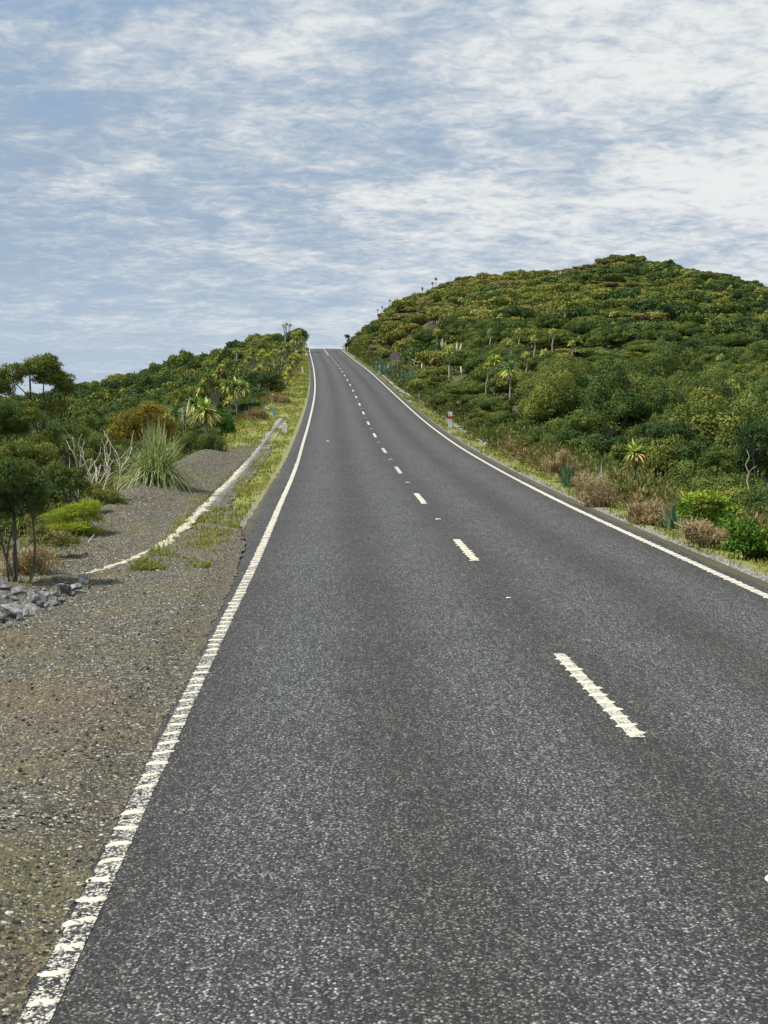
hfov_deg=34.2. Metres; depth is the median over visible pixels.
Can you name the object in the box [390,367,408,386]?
flax plant
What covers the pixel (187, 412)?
pampas plant
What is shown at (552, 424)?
scrub bush
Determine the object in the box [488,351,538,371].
scrub bush
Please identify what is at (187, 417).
scrub bush
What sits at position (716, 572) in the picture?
edge line
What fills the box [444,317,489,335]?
scrub bush
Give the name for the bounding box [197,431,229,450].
manuka bush
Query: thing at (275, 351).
cabbage tree
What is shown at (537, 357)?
scrub bush
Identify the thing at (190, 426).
scrub bush
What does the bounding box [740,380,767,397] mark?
scrub bush
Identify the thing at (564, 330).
scrub bush
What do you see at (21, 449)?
manuka bush
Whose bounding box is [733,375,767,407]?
scrub bush
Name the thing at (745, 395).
cabbage tree
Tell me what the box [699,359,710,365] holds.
scrub bush
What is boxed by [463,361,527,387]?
scrub bush
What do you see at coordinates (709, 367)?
scrub bush
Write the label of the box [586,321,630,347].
scrub bush
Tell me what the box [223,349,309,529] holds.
verge
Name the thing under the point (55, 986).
edge line
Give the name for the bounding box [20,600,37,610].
rock
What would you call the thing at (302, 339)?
cabbage tree
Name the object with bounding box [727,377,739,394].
cabbage tree
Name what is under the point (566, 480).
flax plant
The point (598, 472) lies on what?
flax plant
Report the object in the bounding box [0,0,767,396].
sky
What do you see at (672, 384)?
scrub bush
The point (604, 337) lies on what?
scrub bush
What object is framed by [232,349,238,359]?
cabbage tree
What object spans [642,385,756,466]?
scrub bush
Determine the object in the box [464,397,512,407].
scrub bush
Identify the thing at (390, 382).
concrete kerb
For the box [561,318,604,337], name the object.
scrub bush
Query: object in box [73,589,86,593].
rock
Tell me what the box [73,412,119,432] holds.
scrub bush
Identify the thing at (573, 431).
scrub bush
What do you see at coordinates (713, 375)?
scrub bush
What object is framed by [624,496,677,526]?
dry shrub
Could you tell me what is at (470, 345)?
scrub bush
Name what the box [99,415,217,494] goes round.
pampas clump
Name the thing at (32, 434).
scrub bush
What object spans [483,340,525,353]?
scrub bush
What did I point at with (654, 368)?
scrub bush
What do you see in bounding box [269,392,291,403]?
dry shrub
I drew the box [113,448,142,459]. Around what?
scrub bush
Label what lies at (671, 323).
scrub bush
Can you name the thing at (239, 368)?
cabbage tree
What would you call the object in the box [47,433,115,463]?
scrub bush
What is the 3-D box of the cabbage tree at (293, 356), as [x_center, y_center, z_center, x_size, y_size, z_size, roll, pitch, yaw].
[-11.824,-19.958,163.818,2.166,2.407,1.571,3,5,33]
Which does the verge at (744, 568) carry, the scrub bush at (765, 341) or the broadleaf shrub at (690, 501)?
the broadleaf shrub at (690, 501)
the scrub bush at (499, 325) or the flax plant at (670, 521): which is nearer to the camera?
the flax plant at (670, 521)
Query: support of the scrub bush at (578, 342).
on the ground at (672, 544)
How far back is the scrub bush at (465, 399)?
68.14 m
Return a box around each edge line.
[17,349,315,1023]
[341,349,767,598]
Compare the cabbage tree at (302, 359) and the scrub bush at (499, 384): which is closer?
the scrub bush at (499, 384)
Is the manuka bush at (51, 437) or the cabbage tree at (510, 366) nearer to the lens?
the manuka bush at (51, 437)
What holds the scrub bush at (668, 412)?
on the ground at (672, 544)
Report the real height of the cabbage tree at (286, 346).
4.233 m
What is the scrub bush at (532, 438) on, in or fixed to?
on the ground at (672, 544)
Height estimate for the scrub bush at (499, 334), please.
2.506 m
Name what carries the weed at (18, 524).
on the ground at (672, 544)
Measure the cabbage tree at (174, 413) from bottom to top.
3.144 m
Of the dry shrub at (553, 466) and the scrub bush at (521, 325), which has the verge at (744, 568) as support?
the dry shrub at (553, 466)
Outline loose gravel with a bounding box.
[0,529,250,1023]
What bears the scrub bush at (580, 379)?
on the ground at (672, 544)
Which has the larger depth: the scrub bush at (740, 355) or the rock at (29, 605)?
the scrub bush at (740, 355)
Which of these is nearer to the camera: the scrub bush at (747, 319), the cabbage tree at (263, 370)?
the cabbage tree at (263, 370)
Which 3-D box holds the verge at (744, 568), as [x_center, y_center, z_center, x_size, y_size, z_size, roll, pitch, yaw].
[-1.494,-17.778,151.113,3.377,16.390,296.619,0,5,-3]
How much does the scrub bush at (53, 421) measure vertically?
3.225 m
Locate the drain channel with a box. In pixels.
[191,418,286,517]
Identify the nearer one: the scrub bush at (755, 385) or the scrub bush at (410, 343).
the scrub bush at (755, 385)
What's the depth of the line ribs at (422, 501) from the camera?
29.61 m
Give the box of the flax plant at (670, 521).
[655,496,688,530]
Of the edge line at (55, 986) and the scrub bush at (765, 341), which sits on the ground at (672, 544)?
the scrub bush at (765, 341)
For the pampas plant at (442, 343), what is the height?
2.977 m
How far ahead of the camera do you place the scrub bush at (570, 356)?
77.22 m
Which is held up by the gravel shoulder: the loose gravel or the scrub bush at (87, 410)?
the loose gravel
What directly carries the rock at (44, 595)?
on the gravel shoulder
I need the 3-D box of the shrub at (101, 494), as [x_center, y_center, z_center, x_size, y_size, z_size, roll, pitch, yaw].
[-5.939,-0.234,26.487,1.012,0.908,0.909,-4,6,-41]
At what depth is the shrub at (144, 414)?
43.80 m
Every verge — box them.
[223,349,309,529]
[344,349,767,581]
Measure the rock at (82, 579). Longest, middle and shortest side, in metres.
0.192 x 0.180 x 0.142 m
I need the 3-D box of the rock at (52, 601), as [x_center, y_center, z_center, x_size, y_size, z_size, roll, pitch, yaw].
[-4.011,1.092,15.158,0.126,0.136,0.097,2,5,19]
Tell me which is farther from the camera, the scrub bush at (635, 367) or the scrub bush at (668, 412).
the scrub bush at (635, 367)
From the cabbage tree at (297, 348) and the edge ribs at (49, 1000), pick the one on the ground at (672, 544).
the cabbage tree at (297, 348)
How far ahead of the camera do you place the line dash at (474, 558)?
20.05 m
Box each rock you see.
[0,578,10,589]
[0,591,7,598]
[0,603,22,618]
[0,611,6,620]
[5,620,12,626]
[10,596,18,600]
[11,585,26,595]
[16,614,24,620]
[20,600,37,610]
[22,608,29,616]
[27,589,42,603]
[35,601,43,606]
[38,591,53,602]
[47,597,58,605]
[54,583,71,594]
[58,597,65,602]
[71,583,82,590]
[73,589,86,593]
[76,574,88,584]
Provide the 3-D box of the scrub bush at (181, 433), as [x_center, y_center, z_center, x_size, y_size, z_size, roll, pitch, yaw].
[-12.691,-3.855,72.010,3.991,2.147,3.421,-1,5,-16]
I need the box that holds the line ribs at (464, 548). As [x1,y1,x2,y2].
[453,540,477,560]
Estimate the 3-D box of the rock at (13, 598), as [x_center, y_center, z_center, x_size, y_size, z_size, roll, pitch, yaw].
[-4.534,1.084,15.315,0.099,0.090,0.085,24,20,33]
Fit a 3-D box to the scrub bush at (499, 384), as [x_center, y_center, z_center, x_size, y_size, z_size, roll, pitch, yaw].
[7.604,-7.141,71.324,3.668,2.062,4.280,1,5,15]
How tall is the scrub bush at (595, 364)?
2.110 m
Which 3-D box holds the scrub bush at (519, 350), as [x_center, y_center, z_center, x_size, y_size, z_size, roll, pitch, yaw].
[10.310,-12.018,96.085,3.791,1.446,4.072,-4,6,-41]
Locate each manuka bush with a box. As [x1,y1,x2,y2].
[0,397,48,507]
[0,436,60,527]
[32,420,91,487]
[37,458,92,520]
[174,430,205,459]
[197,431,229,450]
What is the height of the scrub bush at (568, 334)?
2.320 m
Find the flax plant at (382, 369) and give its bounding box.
[375,358,389,375]
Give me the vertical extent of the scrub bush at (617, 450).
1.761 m
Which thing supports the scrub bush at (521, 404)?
on the ground at (672, 544)
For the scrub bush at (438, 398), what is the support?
on the ground at (672, 544)
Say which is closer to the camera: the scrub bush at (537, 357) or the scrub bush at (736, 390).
the scrub bush at (736, 390)
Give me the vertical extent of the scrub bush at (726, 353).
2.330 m
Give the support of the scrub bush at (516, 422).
on the ground at (672, 544)
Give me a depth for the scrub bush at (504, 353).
87.76 m
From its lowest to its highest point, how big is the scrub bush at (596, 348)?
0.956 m
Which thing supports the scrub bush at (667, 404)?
on the ground at (672, 544)
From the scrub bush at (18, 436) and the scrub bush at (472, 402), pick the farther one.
the scrub bush at (18, 436)
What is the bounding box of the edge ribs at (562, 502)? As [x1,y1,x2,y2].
[524,484,767,597]
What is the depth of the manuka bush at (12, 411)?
32.75 m
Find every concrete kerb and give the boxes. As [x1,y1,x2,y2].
[378,371,425,403]
[435,410,470,432]
[470,434,491,445]
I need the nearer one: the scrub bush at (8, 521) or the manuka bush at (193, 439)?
the scrub bush at (8, 521)
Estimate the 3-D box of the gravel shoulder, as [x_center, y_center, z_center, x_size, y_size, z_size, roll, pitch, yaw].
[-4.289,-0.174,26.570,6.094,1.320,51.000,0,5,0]
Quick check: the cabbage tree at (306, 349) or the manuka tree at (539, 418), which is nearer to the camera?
the manuka tree at (539, 418)
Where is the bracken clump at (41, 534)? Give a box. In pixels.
[21,522,82,550]
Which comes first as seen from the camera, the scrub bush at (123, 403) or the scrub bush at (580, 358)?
the scrub bush at (580, 358)
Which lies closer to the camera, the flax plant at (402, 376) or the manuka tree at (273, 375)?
the manuka tree at (273, 375)
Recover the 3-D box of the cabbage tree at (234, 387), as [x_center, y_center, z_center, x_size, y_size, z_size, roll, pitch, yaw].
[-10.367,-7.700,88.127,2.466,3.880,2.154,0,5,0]
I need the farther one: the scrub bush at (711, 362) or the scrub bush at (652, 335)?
the scrub bush at (652, 335)
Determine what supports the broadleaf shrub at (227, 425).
on the ground at (672, 544)
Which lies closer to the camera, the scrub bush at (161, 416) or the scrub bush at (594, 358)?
the scrub bush at (161, 416)
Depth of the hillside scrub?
168.69 m
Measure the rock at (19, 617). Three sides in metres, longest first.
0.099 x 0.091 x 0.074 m
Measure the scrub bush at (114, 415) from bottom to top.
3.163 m
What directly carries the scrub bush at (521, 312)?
on the ground at (672, 544)
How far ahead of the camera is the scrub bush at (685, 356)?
77.66 m
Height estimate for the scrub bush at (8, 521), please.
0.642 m
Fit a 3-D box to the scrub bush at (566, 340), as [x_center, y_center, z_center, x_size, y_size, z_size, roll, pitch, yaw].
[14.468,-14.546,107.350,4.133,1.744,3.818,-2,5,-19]
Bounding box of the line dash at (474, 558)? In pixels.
[453,539,478,560]
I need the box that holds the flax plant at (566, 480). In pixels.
[555,461,580,487]
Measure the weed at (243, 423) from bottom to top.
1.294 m
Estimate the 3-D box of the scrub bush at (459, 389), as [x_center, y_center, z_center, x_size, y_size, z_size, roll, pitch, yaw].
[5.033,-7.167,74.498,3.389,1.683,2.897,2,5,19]
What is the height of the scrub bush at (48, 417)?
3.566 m
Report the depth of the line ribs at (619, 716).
9.94 m
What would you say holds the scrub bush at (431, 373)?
on the ground at (672, 544)
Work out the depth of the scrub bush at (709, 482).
28.47 m
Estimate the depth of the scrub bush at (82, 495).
31.78 m
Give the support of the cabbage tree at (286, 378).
on the verge at (258, 499)
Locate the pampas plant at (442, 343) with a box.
[441,339,445,364]
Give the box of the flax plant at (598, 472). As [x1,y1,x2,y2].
[586,461,612,487]
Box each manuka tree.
[0,352,75,469]
[0,454,52,581]
[245,370,287,392]
[283,328,309,346]
[344,334,352,347]
[522,393,557,424]
[564,395,655,443]
[632,420,713,468]
[687,443,752,482]
[731,422,767,486]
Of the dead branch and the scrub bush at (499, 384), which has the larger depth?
the scrub bush at (499, 384)
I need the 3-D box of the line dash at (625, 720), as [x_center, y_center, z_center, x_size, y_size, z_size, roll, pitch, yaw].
[1.739,1.476,10.399,0.113,0.011,3.058,0,5,-3]
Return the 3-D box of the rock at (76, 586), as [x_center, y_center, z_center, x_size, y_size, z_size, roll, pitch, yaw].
[-4.024,0.989,16.297,0.158,0.116,0.198,3,5,-5]
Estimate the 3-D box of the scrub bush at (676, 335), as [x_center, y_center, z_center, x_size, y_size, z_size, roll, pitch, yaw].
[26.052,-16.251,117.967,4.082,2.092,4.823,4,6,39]
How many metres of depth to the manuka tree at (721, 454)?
30.78 m
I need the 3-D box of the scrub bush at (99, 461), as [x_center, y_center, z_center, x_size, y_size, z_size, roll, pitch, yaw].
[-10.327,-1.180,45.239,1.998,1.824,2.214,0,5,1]
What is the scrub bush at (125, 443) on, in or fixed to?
on the ground at (672, 544)
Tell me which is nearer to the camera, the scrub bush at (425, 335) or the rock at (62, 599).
the rock at (62, 599)
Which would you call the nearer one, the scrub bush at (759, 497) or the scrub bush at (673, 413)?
the scrub bush at (759, 497)
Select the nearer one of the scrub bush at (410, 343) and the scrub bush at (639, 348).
the scrub bush at (639, 348)
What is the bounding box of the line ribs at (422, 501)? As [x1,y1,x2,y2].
[414,493,426,503]
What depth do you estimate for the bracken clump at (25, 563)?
17.58 m
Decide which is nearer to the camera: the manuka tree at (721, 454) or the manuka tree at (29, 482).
the manuka tree at (29, 482)
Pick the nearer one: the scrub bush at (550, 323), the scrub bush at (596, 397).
the scrub bush at (596, 397)
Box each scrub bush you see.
[0,512,29,534]
[0,535,7,545]
[9,421,52,441]
[15,480,81,513]
[15,488,86,502]
[24,412,67,427]
[25,428,64,442]
[33,418,59,427]
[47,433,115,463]
[61,427,106,445]
[61,458,82,469]
[66,396,105,410]
[69,404,113,420]
[72,435,132,458]
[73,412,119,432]
[80,455,121,475]
[85,471,115,478]
[87,472,121,485]
[89,426,121,437]
[102,455,143,475]
[103,409,125,419]
[105,434,146,450]
[112,396,139,412]
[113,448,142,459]
[117,406,136,414]
[122,413,185,434]
[132,429,184,442]
[133,398,166,409]
[139,391,166,403]
[161,436,179,447]
[162,400,187,411]
[164,384,192,404]
[177,418,208,433]
[181,381,194,390]
[183,380,229,406]
[185,412,215,425]
[189,401,228,416]
[398,339,431,347]
[411,327,445,335]
[412,327,459,345]
[418,368,459,378]
[423,343,448,365]
[425,392,451,404]
[441,341,483,358]
[441,378,493,396]
[444,309,479,326]
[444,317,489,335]
[444,348,497,376]
[451,330,498,347]
[452,347,489,353]
[456,393,507,404]
[461,353,501,372]
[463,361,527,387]
[464,317,505,323]
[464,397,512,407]
[467,325,510,348]
[467,409,507,421]
[471,398,513,412]
[481,319,519,331]
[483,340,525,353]
[483,370,540,395]
[486,410,519,424]
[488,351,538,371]
[491,303,534,318]
[495,351,541,358]
[496,347,541,354]
[497,318,530,326]
[502,419,538,430]
[506,319,531,329]
[507,379,543,405]
[508,354,550,360]
[511,326,563,349]
[515,373,572,422]
[520,368,586,420]
[521,313,565,329]
[521,433,557,447]
[526,424,558,436]
[527,355,591,391]
[528,336,574,350]
[528,358,566,377]
[532,356,590,371]
[534,328,575,348]
[540,416,563,430]
[541,328,578,336]
[542,351,591,374]
[542,353,558,357]
[549,426,600,447]
[553,339,583,348]
[557,404,623,436]
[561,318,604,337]
[564,429,633,457]
[571,357,611,387]
[572,314,609,324]
[577,346,609,351]
[579,351,663,429]
[580,326,628,348]
[580,456,621,463]
[582,352,628,358]
[583,355,627,361]
[583,457,626,470]
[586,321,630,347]
[592,358,624,361]
[592,359,627,368]
[597,366,652,388]
[599,373,663,400]
[602,380,647,430]
[604,436,652,465]
[615,320,626,325]
[616,344,658,353]
[620,338,667,348]
[621,319,644,341]
[621,355,644,361]
[622,418,655,439]
[624,352,682,374]
[625,414,671,435]
[629,429,711,477]
[633,329,676,342]
[634,346,699,386]
[635,329,683,344]
[642,376,685,413]
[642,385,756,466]
[644,336,704,373]
[646,411,676,423]
[647,376,679,392]
[657,457,726,487]
[662,321,692,325]
[664,321,705,336]
[664,404,685,416]
[665,367,710,390]
[667,390,723,418]
[668,369,736,402]
[668,389,701,415]
[675,468,758,492]
[678,383,702,400]
[680,336,722,350]
[680,365,739,387]
[686,391,734,420]
[688,330,724,343]
[690,350,716,361]
[691,395,743,427]
[698,344,742,360]
[698,364,731,374]
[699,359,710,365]
[705,371,732,386]
[708,362,733,369]
[709,359,735,364]
[709,380,743,398]
[714,368,758,389]
[716,468,767,486]
[717,332,755,347]
[718,484,754,505]
[719,313,759,324]
[728,339,767,363]
[728,357,765,374]
[729,394,767,429]
[730,401,767,482]
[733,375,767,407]
[733,387,766,415]
[736,362,767,387]
[738,360,767,376]
[739,480,767,515]
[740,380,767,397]
[749,339,767,345]
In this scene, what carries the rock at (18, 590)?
on the gravel shoulder
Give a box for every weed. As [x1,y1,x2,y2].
[3,518,26,537]
[234,417,245,428]
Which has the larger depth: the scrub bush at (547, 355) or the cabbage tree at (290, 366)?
the cabbage tree at (290, 366)
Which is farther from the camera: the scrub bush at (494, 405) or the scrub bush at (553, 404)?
the scrub bush at (494, 405)
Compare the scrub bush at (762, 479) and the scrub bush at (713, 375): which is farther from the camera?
the scrub bush at (713, 375)
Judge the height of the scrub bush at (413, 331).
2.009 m
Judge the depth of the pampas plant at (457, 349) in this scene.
96.42 m
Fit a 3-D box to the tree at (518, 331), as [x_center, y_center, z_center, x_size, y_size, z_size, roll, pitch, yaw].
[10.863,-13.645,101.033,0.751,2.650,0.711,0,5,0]
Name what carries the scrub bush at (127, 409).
on the ground at (672, 544)
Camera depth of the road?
7.98 m
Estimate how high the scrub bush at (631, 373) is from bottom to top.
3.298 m
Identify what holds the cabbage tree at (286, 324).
on the ground at (672, 544)
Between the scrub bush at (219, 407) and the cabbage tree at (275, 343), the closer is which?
the scrub bush at (219, 407)
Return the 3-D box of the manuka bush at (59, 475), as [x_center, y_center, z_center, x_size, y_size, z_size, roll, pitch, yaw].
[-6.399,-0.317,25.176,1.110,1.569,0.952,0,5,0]
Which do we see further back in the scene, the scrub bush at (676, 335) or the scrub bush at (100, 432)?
the scrub bush at (676, 335)
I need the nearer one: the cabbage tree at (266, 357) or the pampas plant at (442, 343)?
the pampas plant at (442, 343)
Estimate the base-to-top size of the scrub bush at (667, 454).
2.258 m
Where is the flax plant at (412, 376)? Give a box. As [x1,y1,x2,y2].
[402,365,417,389]
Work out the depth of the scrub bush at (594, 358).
99.05 m
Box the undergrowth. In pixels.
[0,328,767,558]
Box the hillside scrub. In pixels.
[0,254,767,480]
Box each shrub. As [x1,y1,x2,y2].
[38,497,106,535]
[61,426,133,514]
[81,480,127,504]
[104,402,179,466]
[209,411,236,435]
[238,404,269,419]
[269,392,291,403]
[542,447,580,478]
[570,470,619,507]
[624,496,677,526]
[673,486,744,529]
[674,514,729,547]
[715,510,767,559]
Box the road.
[19,349,767,1023]
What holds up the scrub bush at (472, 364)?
on the ground at (672, 544)
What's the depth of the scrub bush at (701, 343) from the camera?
113.38 m
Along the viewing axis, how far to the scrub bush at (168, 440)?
64.35 m
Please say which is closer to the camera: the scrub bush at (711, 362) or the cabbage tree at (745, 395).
the cabbage tree at (745, 395)
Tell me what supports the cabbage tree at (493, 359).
on the ground at (672, 544)
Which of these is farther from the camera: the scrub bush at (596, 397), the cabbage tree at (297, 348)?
the cabbage tree at (297, 348)
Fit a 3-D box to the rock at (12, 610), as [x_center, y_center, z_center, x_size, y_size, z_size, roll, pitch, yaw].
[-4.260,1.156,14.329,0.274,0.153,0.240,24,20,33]
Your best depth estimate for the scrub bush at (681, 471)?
32.66 m
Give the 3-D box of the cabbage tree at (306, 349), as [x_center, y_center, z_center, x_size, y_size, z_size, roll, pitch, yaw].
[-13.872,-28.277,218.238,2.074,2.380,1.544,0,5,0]
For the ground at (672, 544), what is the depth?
29.71 m
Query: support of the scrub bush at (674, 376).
on the ground at (672, 544)
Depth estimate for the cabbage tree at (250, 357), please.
133.94 m
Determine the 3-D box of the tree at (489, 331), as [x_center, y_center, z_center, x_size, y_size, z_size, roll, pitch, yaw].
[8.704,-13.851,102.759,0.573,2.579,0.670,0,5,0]
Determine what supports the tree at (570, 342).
on the ground at (672, 544)
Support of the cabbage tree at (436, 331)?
on the ground at (672, 544)
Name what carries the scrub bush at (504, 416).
on the ground at (672, 544)
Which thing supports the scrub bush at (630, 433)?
on the ground at (672, 544)
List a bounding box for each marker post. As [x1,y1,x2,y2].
[282,423,286,432]
[448,412,451,428]
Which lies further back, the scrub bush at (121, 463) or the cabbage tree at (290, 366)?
the cabbage tree at (290, 366)
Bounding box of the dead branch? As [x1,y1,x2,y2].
[745,451,752,489]
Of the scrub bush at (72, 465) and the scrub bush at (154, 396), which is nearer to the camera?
the scrub bush at (72, 465)
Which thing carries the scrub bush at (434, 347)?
on the ground at (672, 544)
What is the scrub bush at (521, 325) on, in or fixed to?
on the ground at (672, 544)
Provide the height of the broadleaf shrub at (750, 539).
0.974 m
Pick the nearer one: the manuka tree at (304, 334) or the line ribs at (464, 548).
the line ribs at (464, 548)
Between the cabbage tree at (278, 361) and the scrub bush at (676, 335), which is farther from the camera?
the cabbage tree at (278, 361)
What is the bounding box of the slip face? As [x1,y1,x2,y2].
[389,321,436,368]
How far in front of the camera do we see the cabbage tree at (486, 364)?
70.72 m
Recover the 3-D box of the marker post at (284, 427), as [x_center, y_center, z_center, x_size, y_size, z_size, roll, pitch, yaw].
[-4.905,-4.084,61.779,0.190,0.638,0.048,-6,5,0]
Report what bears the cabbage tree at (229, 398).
on the ground at (672, 544)
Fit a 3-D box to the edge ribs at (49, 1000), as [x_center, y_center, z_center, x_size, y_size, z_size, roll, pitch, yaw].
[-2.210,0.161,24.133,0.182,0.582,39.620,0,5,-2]
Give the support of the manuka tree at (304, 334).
on the ground at (672, 544)
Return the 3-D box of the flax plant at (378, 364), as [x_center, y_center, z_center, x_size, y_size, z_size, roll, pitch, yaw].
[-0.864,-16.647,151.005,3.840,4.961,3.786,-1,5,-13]
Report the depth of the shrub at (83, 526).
22.44 m
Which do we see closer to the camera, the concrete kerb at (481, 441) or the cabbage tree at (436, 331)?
the concrete kerb at (481, 441)
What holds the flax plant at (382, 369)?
on the verge at (744, 568)
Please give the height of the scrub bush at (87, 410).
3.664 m
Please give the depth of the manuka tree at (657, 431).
36.82 m
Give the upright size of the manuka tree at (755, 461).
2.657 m
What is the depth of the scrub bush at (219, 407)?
93.00 m
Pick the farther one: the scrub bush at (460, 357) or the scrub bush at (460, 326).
the scrub bush at (460, 326)
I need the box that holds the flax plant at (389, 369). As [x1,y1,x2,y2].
[381,359,394,377]
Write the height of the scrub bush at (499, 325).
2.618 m
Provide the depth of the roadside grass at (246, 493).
32.52 m
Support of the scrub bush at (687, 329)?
on the ground at (672, 544)
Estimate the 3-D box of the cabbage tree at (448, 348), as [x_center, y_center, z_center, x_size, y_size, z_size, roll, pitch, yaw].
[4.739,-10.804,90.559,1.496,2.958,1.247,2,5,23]
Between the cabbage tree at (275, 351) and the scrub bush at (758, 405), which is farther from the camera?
the cabbage tree at (275, 351)
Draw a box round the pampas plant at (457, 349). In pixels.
[452,343,461,370]
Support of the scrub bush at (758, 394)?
on the ground at (672, 544)
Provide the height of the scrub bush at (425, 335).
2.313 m
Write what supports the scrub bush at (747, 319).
on the ground at (672, 544)
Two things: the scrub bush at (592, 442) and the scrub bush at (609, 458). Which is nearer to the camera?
the scrub bush at (609, 458)
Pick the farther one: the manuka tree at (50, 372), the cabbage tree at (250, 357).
the cabbage tree at (250, 357)
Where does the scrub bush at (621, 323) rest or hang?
on the ground at (672, 544)
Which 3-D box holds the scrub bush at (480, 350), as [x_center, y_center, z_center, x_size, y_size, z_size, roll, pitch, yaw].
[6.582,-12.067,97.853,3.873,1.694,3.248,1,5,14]
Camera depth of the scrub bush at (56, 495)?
28.60 m
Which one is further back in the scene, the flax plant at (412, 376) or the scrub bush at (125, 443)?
the flax plant at (412, 376)
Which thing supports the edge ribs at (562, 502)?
on the road
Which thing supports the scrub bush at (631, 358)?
on the ground at (672, 544)
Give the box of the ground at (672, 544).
[0,262,767,588]
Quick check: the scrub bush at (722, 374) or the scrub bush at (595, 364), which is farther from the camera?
the scrub bush at (595, 364)
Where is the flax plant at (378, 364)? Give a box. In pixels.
[372,356,382,370]
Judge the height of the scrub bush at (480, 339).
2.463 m
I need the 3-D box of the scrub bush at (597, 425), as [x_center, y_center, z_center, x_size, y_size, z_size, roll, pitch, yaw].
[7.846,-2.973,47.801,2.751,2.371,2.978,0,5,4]
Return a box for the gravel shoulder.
[0,445,272,1023]
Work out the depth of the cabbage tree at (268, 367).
125.00 m
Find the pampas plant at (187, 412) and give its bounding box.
[180,401,191,437]
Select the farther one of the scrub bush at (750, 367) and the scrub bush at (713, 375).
the scrub bush at (750, 367)
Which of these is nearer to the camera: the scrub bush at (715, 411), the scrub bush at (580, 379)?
the scrub bush at (715, 411)
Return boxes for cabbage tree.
[162,398,188,451]
[184,392,223,436]
[193,363,232,412]
[221,376,251,414]
[223,395,234,419]
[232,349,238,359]
[235,364,245,378]
[244,349,257,371]
[252,363,265,387]
[254,348,272,374]
[264,363,275,383]
[268,348,280,371]
[271,341,280,354]
[272,356,285,372]
[277,341,294,367]
[280,370,292,383]
[282,322,292,343]
[282,360,297,377]
[287,352,300,362]
[289,329,303,353]
[291,354,303,362]
[298,336,306,355]
[302,344,308,354]
[434,328,441,343]
[443,343,455,380]
[483,361,489,395]
[487,353,501,395]
[498,359,523,396]
[620,438,653,484]
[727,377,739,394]
[734,393,752,404]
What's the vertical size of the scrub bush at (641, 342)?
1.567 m
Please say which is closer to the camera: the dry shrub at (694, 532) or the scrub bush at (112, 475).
the dry shrub at (694, 532)
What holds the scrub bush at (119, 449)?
on the ground at (672, 544)
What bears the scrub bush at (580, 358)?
on the ground at (672, 544)
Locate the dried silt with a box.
[85,458,248,573]
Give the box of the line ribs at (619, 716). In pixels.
[556,657,645,734]
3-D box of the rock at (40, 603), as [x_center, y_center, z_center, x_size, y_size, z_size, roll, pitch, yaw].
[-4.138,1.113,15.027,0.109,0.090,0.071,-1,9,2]
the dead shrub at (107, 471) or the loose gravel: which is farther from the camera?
the dead shrub at (107, 471)
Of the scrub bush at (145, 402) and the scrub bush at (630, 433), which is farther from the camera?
the scrub bush at (145, 402)
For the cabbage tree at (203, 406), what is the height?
2.874 m
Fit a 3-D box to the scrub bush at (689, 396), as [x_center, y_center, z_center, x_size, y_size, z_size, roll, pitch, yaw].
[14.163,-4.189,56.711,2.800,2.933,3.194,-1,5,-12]
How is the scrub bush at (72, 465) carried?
on the ground at (672, 544)
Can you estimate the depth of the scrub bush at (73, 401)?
130.88 m
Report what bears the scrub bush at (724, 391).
on the ground at (672, 544)
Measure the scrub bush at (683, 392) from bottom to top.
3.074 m
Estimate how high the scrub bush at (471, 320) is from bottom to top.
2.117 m
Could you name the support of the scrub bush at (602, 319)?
on the ground at (672, 544)
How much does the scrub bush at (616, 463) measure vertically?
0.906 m
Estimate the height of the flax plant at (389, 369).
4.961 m
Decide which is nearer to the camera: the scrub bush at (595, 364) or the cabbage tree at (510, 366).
the cabbage tree at (510, 366)
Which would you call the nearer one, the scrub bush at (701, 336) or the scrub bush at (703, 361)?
the scrub bush at (703, 361)
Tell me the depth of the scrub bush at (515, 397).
63.80 m
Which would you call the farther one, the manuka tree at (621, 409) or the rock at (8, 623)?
the manuka tree at (621, 409)
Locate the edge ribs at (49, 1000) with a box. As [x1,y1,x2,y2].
[28,464,297,1006]
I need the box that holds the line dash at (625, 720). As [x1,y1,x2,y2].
[553,653,644,736]
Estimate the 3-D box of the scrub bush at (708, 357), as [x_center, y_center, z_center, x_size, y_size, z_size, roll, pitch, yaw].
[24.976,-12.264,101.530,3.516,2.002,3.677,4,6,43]
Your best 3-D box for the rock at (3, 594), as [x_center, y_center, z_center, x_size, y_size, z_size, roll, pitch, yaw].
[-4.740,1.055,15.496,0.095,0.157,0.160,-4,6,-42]
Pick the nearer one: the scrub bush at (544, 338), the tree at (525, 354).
the tree at (525, 354)
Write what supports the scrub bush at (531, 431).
on the ground at (672, 544)
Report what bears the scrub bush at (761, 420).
on the ground at (672, 544)
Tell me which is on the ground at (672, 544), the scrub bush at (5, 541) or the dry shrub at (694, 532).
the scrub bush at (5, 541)
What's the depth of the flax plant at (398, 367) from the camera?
127.11 m
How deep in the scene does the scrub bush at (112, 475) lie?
43.23 m
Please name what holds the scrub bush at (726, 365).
on the ground at (672, 544)
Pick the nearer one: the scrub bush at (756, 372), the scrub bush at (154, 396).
the scrub bush at (756, 372)
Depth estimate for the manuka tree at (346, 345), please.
252.86 m
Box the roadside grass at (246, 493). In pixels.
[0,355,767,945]
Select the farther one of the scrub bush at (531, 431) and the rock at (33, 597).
the scrub bush at (531, 431)
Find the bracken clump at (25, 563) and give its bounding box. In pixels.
[0,545,61,575]
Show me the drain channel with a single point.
(256, 453)
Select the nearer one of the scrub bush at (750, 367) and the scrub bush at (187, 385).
the scrub bush at (750, 367)
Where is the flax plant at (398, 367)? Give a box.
[389,360,401,378]

